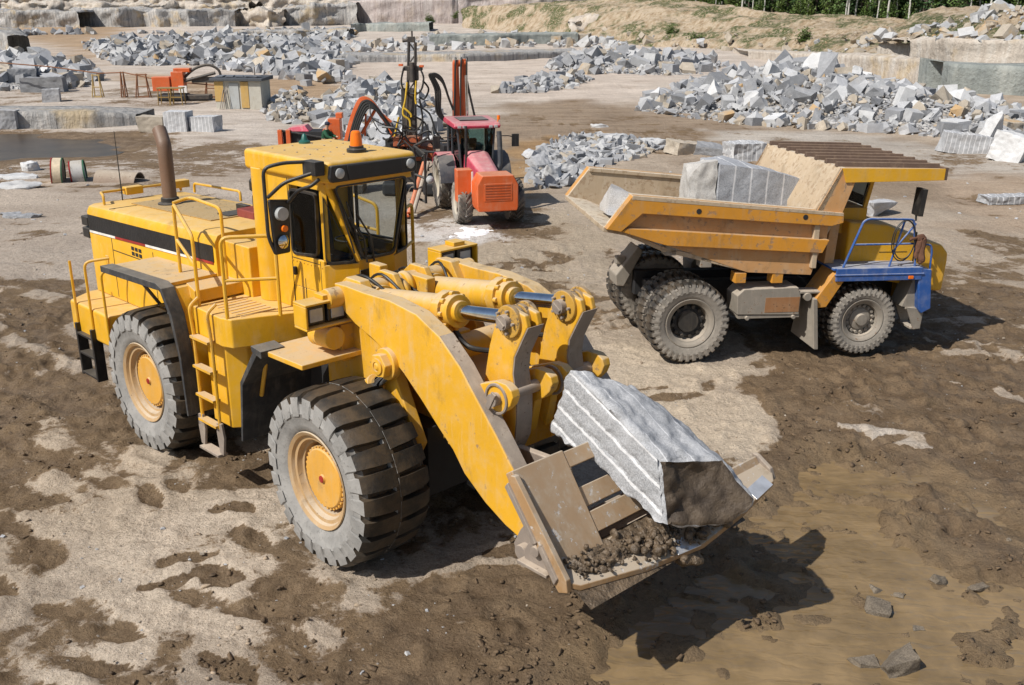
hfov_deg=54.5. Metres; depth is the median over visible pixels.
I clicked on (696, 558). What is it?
mud clod
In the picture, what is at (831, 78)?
granite block
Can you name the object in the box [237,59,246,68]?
granite block
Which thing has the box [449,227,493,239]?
stone powder
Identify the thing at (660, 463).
granite block
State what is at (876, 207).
granite block
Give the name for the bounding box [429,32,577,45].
quarry ledge
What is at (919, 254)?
rag
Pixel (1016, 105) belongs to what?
granite block
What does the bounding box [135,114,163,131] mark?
granite block
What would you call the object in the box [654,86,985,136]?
rubble heap
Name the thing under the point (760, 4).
bush
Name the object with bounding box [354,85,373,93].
granite block
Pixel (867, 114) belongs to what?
granite block
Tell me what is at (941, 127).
granite block
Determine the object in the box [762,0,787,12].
spruce tree
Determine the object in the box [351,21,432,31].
quarry cliff
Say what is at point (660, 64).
granite block
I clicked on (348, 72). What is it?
granite block
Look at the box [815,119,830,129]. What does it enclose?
granite block
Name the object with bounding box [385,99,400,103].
granite block
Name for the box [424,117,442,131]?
granite block
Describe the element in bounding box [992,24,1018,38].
granite block
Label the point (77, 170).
drum
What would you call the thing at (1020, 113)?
granite block
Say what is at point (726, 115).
granite block
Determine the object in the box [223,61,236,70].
granite block
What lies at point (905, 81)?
granite block
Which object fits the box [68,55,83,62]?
granite block
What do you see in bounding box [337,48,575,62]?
quarry ledge
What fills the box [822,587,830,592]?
stone
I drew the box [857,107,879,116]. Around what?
granite block
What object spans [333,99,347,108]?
granite block
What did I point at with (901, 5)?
spruce tree
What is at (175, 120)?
granite block
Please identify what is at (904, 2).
spruce tree
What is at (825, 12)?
bush
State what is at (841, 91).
granite block
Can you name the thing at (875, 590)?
stone
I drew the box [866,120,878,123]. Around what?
granite block
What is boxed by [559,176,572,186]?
granite block
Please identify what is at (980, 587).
stone
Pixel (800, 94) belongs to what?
granite block
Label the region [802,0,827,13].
spruce tree
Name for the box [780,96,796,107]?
granite block
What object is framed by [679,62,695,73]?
granite block
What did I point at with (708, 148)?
granite block
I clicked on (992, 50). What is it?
quarry cliff
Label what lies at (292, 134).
compressor
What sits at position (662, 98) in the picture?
granite block
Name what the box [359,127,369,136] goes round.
granite block
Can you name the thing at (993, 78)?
quarry cliff
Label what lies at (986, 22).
granite block
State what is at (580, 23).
rock
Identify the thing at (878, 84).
granite block
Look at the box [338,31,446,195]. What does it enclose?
drill rig
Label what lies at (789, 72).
granite block
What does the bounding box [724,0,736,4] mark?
bush
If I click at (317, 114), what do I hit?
granite block
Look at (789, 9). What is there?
spruce tree
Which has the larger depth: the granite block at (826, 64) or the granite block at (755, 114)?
the granite block at (826, 64)
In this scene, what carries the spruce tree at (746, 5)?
on the forest floor
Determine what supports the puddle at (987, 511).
on the ground
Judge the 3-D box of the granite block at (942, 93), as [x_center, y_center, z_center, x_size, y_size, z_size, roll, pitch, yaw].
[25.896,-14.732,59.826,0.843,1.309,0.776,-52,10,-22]
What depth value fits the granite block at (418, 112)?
56.52 m
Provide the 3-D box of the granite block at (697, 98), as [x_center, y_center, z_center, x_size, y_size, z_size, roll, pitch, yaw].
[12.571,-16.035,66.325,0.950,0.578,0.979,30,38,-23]
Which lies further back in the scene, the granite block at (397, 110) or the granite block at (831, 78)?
the granite block at (831, 78)
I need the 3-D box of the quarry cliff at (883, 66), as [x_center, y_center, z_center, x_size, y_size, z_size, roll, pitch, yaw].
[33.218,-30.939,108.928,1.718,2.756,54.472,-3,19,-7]
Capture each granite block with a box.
[0,50,11,56]
[0,54,13,66]
[0,61,8,68]
[0,65,11,74]
[0,71,8,82]
[0,109,19,129]
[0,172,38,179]
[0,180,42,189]
[0,212,20,214]
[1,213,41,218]
[7,68,36,82]
[12,58,37,76]
[16,52,29,59]
[19,76,68,92]
[19,161,40,170]
[27,51,54,63]
[34,56,43,65]
[38,55,48,65]
[40,72,62,76]
[41,65,50,71]
[41,88,60,102]
[56,67,68,72]
[58,72,83,84]
[62,72,76,81]
[65,63,91,75]
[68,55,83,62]
[86,67,105,75]
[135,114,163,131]
[162,110,192,132]
[188,115,222,131]
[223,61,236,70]
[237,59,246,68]
[253,57,263,68]
[262,55,275,66]
[262,57,270,69]
[275,59,297,68]
[282,65,301,79]
[292,61,308,69]
[304,61,320,70]
[307,108,331,121]
[313,100,330,109]
[316,68,335,82]
[319,59,337,65]
[319,117,329,127]
[320,62,332,68]
[323,69,333,74]
[324,59,344,70]
[332,64,344,72]
[332,69,343,78]
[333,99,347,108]
[344,70,352,74]
[348,98,356,103]
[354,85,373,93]
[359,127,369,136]
[363,139,376,145]
[366,110,383,122]
[373,125,386,139]
[376,99,387,104]
[377,140,384,146]
[380,104,388,113]
[380,134,389,142]
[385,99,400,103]
[388,105,401,118]
[392,120,401,131]
[417,108,427,117]
[418,125,429,136]
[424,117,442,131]
[424,121,436,134]
[522,148,539,159]
[527,152,550,167]
[529,166,536,173]
[542,163,561,179]
[557,163,577,172]
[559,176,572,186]
[590,123,608,127]
[593,133,628,136]
[600,184,629,214]
[639,138,666,145]
[650,87,659,100]
[655,95,667,102]
[658,62,674,68]
[664,138,696,155]
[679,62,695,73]
[679,159,717,199]
[684,94,694,105]
[693,141,722,155]
[694,94,701,105]
[698,83,708,89]
[700,155,799,205]
[702,71,730,84]
[707,78,724,97]
[717,109,734,121]
[722,140,766,161]
[728,77,740,83]
[738,61,752,71]
[742,78,756,91]
[743,90,758,107]
[746,111,763,117]
[763,61,780,76]
[763,113,786,125]
[773,49,792,63]
[777,61,788,71]
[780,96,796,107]
[785,68,799,75]
[791,86,816,102]
[793,57,806,63]
[802,53,819,69]
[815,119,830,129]
[816,52,837,77]
[823,75,839,82]
[832,75,847,88]
[833,86,846,100]
[846,76,866,95]
[848,95,870,103]
[848,106,861,115]
[852,65,863,74]
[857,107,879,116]
[857,110,874,120]
[857,123,882,132]
[857,198,896,216]
[862,87,883,98]
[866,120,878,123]
[870,79,885,87]
[882,31,897,42]
[884,107,904,120]
[892,86,916,104]
[897,78,911,85]
[897,101,912,108]
[898,124,921,134]
[905,85,917,90]
[911,99,927,107]
[912,82,932,94]
[913,100,926,109]
[930,86,952,101]
[932,110,941,121]
[935,121,962,136]
[935,130,994,153]
[936,84,957,91]
[941,118,971,130]
[950,89,970,101]
[958,26,974,38]
[963,87,979,96]
[970,96,996,109]
[972,98,991,112]
[976,193,1023,204]
[978,110,1003,136]
[984,20,996,28]
[986,129,1023,162]
[987,0,1003,7]
[989,92,1003,104]
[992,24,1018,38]
[1003,118,1023,130]
[1010,110,1023,117]
[1011,102,1021,108]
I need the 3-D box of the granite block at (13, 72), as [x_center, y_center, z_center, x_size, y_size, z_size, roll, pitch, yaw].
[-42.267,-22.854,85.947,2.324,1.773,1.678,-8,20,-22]
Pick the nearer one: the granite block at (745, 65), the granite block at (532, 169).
the granite block at (532, 169)
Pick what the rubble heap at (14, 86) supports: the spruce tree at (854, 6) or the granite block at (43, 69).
the granite block at (43, 69)
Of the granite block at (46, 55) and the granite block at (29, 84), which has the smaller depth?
the granite block at (29, 84)
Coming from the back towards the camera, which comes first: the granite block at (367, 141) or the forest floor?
the forest floor
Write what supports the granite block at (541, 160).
on the rubble heap
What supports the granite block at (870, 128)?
on the rubble heap at (832, 123)
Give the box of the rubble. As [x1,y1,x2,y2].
[0,2,1023,188]
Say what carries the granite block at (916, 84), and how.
on the rubble heap at (832, 123)
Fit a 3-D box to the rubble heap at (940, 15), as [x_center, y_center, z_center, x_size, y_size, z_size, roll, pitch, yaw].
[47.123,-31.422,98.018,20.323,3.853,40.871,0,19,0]
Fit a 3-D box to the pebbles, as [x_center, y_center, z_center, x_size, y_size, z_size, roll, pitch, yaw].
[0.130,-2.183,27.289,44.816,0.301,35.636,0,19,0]
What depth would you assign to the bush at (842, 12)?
156.73 m
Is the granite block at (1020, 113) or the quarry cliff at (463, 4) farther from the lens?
the quarry cliff at (463, 4)
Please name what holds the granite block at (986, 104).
on the rubble heap at (832, 123)
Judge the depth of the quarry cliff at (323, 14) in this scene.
253.23 m
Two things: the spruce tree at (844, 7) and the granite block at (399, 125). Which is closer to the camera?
the granite block at (399, 125)
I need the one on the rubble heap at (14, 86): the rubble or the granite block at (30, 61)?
the granite block at (30, 61)
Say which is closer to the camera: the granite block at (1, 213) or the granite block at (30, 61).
the granite block at (1, 213)
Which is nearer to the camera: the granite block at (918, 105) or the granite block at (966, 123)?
the granite block at (966, 123)
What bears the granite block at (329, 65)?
on the rubble heap
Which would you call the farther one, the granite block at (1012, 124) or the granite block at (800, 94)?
the granite block at (800, 94)
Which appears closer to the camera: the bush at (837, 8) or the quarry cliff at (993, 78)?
the quarry cliff at (993, 78)
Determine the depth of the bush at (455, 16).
248.81 m
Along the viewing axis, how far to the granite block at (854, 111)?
59.10 m
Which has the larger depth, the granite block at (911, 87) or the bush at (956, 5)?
the bush at (956, 5)
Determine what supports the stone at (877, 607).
on the ground
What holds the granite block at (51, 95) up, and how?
on the ground
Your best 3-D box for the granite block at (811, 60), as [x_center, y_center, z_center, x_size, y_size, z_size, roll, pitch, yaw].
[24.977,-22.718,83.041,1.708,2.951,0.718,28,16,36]
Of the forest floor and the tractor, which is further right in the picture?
the forest floor
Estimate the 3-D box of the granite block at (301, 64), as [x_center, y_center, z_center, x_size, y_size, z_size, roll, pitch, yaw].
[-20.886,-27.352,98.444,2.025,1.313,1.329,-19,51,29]
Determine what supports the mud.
on the wheel loader
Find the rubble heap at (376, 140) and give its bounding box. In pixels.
[344,127,390,143]
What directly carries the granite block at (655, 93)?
on the rubble heap at (832, 123)
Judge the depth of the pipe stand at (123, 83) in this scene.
75.84 m
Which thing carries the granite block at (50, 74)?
on the rubble heap at (14, 86)
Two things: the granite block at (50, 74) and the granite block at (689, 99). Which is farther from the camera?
the granite block at (50, 74)
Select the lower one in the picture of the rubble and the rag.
the rag
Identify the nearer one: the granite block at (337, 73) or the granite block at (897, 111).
the granite block at (897, 111)
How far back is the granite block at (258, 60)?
105.50 m
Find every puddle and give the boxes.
[590,461,1023,684]
[893,474,1005,526]
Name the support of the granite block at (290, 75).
on the ground
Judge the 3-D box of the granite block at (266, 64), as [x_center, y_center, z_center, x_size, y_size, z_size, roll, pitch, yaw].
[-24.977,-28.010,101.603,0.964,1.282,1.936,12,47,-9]
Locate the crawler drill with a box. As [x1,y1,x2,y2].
[151,64,221,100]
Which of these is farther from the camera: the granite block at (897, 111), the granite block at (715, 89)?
the granite block at (715, 89)
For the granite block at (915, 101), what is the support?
on the rubble heap at (832, 123)
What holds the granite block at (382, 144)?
on the rubble heap at (376, 140)
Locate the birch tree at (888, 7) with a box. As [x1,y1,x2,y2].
[886,0,890,17]
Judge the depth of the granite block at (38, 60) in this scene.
92.12 m
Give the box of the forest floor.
[706,0,977,18]
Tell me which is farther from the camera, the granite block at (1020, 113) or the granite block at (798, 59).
the granite block at (798, 59)
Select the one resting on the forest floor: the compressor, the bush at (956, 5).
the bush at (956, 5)
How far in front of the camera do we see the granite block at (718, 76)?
75.09 m
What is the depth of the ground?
15.84 m
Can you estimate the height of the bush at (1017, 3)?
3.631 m
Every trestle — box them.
[156,87,173,104]
[168,87,185,104]
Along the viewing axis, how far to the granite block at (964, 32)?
87.42 m
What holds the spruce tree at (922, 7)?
on the forest floor
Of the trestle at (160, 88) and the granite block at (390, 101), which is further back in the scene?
the trestle at (160, 88)
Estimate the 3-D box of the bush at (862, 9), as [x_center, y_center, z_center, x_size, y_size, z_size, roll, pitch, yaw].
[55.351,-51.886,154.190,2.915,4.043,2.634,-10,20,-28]
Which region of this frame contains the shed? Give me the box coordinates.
[209,67,272,109]
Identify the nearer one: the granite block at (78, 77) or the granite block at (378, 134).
the granite block at (378, 134)
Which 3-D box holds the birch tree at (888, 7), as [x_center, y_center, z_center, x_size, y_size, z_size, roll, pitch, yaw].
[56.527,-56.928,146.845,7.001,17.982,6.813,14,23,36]
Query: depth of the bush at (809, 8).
162.25 m
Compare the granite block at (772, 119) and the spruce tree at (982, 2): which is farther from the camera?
the spruce tree at (982, 2)
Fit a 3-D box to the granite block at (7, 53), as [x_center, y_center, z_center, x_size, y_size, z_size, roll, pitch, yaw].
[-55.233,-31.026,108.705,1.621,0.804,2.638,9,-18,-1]
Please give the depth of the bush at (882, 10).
150.55 m
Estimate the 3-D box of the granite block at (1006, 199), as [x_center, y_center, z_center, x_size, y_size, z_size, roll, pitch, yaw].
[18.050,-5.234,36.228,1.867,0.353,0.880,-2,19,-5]
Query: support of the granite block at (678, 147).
on the ground
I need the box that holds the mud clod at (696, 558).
[674,550,703,566]
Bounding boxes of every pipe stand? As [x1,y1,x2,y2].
[91,74,104,97]
[120,72,127,96]
[135,74,151,97]
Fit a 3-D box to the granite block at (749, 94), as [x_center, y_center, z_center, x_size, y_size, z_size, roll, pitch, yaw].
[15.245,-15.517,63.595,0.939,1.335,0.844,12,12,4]
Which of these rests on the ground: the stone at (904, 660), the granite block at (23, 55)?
the stone at (904, 660)
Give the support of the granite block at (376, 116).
on the rubble heap at (376, 140)
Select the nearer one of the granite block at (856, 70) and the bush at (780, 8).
the granite block at (856, 70)
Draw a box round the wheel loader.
[68,125,775,592]
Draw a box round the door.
[229,83,239,108]
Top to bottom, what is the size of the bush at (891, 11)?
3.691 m
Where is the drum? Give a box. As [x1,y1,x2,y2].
[68,160,87,181]
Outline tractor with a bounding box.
[407,57,524,223]
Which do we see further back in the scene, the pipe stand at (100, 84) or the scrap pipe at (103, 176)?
the pipe stand at (100, 84)
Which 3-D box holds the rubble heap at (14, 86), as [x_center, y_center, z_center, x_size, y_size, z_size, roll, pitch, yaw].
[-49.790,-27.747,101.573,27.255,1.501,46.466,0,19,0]
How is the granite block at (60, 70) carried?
on the rubble heap at (14, 86)
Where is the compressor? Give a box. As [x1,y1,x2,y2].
[277,112,342,144]
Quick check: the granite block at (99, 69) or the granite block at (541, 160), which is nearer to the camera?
the granite block at (541, 160)
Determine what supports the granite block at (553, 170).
on the rubble heap
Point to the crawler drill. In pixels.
(177, 77)
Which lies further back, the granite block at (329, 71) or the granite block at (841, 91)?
the granite block at (329, 71)
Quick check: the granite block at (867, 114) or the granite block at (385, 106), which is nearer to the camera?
the granite block at (385, 106)
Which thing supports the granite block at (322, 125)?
on the rubble heap at (376, 140)
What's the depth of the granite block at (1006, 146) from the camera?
44.60 m
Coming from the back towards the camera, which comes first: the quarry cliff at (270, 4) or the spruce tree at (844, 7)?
the quarry cliff at (270, 4)
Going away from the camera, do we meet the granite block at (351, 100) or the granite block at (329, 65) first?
the granite block at (351, 100)
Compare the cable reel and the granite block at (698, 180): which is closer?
the granite block at (698, 180)
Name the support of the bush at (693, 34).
on the earth bank
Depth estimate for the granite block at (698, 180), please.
19.58 m
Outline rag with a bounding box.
[908,234,926,264]
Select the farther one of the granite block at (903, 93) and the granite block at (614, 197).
the granite block at (903, 93)
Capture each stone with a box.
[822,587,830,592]
[848,653,879,667]
[864,596,892,618]
[868,584,881,593]
[879,642,921,678]
[890,592,905,597]
[912,625,924,630]
[929,573,946,584]
[967,582,989,592]
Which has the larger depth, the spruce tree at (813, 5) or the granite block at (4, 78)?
the spruce tree at (813, 5)
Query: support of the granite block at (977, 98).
on the rubble heap at (832, 123)
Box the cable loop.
[891,220,915,261]
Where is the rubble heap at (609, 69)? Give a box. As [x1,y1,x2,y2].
[558,61,699,74]
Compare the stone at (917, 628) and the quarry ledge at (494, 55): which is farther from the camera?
the quarry ledge at (494, 55)
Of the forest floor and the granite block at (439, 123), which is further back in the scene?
the forest floor
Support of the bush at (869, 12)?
on the forest floor
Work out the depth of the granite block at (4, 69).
85.35 m
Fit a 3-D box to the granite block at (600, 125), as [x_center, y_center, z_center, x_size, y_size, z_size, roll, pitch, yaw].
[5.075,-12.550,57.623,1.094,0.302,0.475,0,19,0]
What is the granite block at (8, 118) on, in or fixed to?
on the ground
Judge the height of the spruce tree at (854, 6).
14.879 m
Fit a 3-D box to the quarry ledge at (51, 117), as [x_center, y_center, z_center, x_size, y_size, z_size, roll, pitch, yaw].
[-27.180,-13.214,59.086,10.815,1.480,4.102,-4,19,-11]
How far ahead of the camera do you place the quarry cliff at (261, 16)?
245.49 m
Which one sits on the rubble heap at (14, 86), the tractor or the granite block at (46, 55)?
the granite block at (46, 55)
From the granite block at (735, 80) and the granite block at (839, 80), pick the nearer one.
the granite block at (839, 80)
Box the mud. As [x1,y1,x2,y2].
[563,513,744,608]
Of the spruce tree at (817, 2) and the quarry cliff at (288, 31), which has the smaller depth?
the spruce tree at (817, 2)
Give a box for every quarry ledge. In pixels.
[0,26,30,51]
[0,106,154,128]
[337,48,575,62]
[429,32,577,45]
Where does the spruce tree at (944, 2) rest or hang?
on the forest floor
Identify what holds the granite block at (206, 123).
on the ground
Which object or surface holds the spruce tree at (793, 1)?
on the forest floor
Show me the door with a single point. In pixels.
(233, 87)
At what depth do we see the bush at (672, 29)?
159.99 m
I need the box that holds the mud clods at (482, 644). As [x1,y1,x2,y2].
[0,216,1023,684]
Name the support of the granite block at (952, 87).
on the rubble heap at (832, 123)
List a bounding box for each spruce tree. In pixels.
[743,0,757,6]
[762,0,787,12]
[782,0,795,12]
[788,0,805,14]
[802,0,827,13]
[803,3,822,14]
[829,0,854,13]
[848,0,875,17]
[870,0,893,17]
[879,0,915,17]
[893,0,916,18]
[904,0,942,19]
[936,0,957,7]
[958,0,976,7]
[973,0,989,5]
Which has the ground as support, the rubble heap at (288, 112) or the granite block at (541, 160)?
the rubble heap at (288, 112)
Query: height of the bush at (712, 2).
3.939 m
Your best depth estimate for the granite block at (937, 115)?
56.77 m
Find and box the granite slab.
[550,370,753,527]
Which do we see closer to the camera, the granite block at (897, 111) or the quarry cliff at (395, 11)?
the granite block at (897, 111)
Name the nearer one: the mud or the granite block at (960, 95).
the mud
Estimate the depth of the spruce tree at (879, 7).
153.16 m
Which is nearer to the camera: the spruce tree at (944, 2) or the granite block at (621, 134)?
the granite block at (621, 134)
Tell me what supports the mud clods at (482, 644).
on the ground
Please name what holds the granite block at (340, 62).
on the rubble heap
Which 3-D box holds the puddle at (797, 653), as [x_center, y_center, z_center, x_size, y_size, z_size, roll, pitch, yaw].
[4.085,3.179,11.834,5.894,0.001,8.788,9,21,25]
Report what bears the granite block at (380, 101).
on the rubble heap at (376, 140)
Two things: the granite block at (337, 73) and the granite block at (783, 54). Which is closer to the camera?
the granite block at (337, 73)
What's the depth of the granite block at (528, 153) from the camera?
44.51 m
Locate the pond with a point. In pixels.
(15, 146)
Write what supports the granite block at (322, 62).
on the rubble heap
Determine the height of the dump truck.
3.868 m
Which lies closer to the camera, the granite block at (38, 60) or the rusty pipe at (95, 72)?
the rusty pipe at (95, 72)
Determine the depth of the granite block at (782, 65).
80.24 m
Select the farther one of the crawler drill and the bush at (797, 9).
the bush at (797, 9)
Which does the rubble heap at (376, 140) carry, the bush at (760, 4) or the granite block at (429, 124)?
the granite block at (429, 124)
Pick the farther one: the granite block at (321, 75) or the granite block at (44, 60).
the granite block at (44, 60)
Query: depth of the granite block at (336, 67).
90.52 m
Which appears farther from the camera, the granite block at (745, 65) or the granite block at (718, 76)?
the granite block at (745, 65)
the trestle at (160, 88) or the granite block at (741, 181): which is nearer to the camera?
the granite block at (741, 181)
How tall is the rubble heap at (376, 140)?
1.546 m
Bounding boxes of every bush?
[450,11,458,18]
[665,24,676,33]
[685,32,702,40]
[707,0,720,4]
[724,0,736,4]
[733,0,745,6]
[752,0,764,9]
[771,0,790,11]
[789,0,803,13]
[792,0,805,14]
[794,27,814,41]
[800,0,815,14]
[818,0,834,14]
[828,0,845,13]
[839,3,849,14]
[858,0,880,15]
[865,1,876,16]
[875,0,896,17]
[882,0,900,17]
[900,2,917,18]
[947,0,964,6]
[948,0,965,7]
[1009,0,1023,5]
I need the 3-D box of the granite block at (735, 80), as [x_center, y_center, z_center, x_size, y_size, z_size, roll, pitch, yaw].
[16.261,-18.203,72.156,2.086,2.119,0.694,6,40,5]
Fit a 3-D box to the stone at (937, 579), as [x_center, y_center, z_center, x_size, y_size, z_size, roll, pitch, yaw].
[5.318,2.953,12.351,0.212,0.095,0.122,11,21,-5]
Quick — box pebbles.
[0,166,1023,682]
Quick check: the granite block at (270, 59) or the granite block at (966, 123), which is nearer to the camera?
the granite block at (966, 123)
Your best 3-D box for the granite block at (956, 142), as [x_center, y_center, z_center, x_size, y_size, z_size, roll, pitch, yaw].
[21.855,-9.572,47.895,2.408,1.106,1.003,9,20,4]
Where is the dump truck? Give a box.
[565,141,948,362]
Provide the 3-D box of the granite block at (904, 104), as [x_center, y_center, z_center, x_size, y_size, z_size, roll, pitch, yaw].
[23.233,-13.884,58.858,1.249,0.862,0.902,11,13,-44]
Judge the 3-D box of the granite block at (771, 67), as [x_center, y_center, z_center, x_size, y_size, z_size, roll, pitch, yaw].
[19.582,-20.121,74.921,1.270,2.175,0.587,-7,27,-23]
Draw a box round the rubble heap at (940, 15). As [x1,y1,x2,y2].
[824,6,1023,43]
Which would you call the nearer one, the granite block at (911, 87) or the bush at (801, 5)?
the granite block at (911, 87)
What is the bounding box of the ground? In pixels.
[0,23,1023,684]
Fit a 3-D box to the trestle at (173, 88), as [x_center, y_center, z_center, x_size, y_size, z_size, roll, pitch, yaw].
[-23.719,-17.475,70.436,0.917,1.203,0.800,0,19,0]
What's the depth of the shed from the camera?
66.70 m
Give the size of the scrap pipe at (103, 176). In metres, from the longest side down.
1.700 x 1.032 x 0.472 m
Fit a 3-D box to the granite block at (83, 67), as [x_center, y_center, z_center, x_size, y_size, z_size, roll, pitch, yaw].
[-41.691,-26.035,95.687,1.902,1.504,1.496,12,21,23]
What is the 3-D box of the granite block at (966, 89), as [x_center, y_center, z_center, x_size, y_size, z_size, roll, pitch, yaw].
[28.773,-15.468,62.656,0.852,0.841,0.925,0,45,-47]
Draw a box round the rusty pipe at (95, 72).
[0,62,213,85]
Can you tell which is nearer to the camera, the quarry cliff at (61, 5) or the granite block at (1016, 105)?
the granite block at (1016, 105)
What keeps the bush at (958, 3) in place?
on the forest floor
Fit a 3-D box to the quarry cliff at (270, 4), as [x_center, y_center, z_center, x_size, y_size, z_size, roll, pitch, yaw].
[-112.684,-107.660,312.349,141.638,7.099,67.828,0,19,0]
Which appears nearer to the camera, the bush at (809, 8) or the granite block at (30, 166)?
the granite block at (30, 166)
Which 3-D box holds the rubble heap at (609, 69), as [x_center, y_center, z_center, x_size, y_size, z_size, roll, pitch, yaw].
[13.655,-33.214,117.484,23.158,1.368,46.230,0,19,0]
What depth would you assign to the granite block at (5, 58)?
95.84 m
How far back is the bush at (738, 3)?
178.21 m
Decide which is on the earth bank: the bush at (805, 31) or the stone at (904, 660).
the bush at (805, 31)
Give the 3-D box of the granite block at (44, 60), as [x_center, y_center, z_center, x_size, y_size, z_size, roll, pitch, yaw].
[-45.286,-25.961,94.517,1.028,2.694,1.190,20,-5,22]
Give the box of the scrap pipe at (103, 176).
[93,169,144,182]
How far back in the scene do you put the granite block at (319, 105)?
62.17 m
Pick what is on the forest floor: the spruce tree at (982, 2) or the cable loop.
the spruce tree at (982, 2)
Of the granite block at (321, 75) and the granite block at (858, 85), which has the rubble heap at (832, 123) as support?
the granite block at (858, 85)
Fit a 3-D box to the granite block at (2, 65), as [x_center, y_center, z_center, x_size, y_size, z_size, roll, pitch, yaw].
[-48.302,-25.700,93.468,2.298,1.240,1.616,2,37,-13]
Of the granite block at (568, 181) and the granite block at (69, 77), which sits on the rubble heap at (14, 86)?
the granite block at (69, 77)
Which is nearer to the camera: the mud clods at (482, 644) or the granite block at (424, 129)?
the mud clods at (482, 644)
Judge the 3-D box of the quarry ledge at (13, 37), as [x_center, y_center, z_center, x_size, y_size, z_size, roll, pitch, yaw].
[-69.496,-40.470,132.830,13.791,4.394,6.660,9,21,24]
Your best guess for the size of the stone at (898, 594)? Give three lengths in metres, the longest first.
0.178 x 0.121 x 0.078 m
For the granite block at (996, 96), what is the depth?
61.83 m
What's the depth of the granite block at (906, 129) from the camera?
54.62 m
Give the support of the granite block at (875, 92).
on the rubble heap at (832, 123)
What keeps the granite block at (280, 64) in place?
on the rubble heap
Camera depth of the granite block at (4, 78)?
84.32 m
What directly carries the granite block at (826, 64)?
on the rubble heap at (832, 123)
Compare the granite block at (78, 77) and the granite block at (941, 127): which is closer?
the granite block at (941, 127)
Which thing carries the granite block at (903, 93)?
on the rubble heap at (832, 123)
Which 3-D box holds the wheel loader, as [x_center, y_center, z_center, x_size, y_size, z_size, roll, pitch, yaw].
[-2.538,-0.494,14.444,12.668,5.154,3.959,17,25,41]
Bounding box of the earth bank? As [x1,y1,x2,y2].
[461,0,905,52]
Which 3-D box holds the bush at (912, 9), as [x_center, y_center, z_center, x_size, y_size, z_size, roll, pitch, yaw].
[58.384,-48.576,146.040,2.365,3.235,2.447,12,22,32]
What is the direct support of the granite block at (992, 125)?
on the rubble heap at (832, 123)
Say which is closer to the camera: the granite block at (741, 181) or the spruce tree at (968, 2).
the granite block at (741, 181)
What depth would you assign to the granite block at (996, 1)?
91.16 m
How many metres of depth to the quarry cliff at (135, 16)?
239.35 m
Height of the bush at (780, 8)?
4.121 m
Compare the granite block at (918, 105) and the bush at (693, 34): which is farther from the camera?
the bush at (693, 34)
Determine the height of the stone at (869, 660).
0.145 m
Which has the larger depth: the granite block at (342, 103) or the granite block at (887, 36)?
the granite block at (887, 36)
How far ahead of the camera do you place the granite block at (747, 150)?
45.23 m
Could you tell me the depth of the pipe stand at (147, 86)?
75.98 m
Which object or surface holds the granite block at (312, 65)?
on the rubble heap
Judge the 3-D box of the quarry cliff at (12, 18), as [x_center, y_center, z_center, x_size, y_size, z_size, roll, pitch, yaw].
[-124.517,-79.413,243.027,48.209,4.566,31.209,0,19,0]
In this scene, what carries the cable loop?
hanging from the dump truck
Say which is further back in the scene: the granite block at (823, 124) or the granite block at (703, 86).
the granite block at (703, 86)
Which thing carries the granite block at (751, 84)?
on the rubble heap at (832, 123)
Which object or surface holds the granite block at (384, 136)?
on the rubble heap at (376, 140)
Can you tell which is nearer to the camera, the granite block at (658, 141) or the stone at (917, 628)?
the stone at (917, 628)
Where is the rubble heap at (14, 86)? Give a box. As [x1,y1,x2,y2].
[0,76,91,89]
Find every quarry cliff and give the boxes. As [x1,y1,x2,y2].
[0,0,262,10]
[0,0,349,8]
[0,8,93,27]
[69,6,244,26]
[229,5,295,26]
[239,26,353,35]
[272,0,359,25]
[350,0,457,23]
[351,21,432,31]
[458,0,580,23]
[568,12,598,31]
[733,48,942,83]
[877,36,1023,62]
[917,58,1023,95]
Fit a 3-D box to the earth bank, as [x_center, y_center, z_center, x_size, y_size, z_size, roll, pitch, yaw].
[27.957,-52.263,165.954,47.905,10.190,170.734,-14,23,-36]
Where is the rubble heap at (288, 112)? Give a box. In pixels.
[280,97,309,120]
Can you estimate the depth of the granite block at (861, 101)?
61.23 m
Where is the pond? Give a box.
[0,134,122,160]
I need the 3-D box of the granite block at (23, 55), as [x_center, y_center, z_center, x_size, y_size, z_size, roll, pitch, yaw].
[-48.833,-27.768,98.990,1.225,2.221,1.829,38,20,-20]

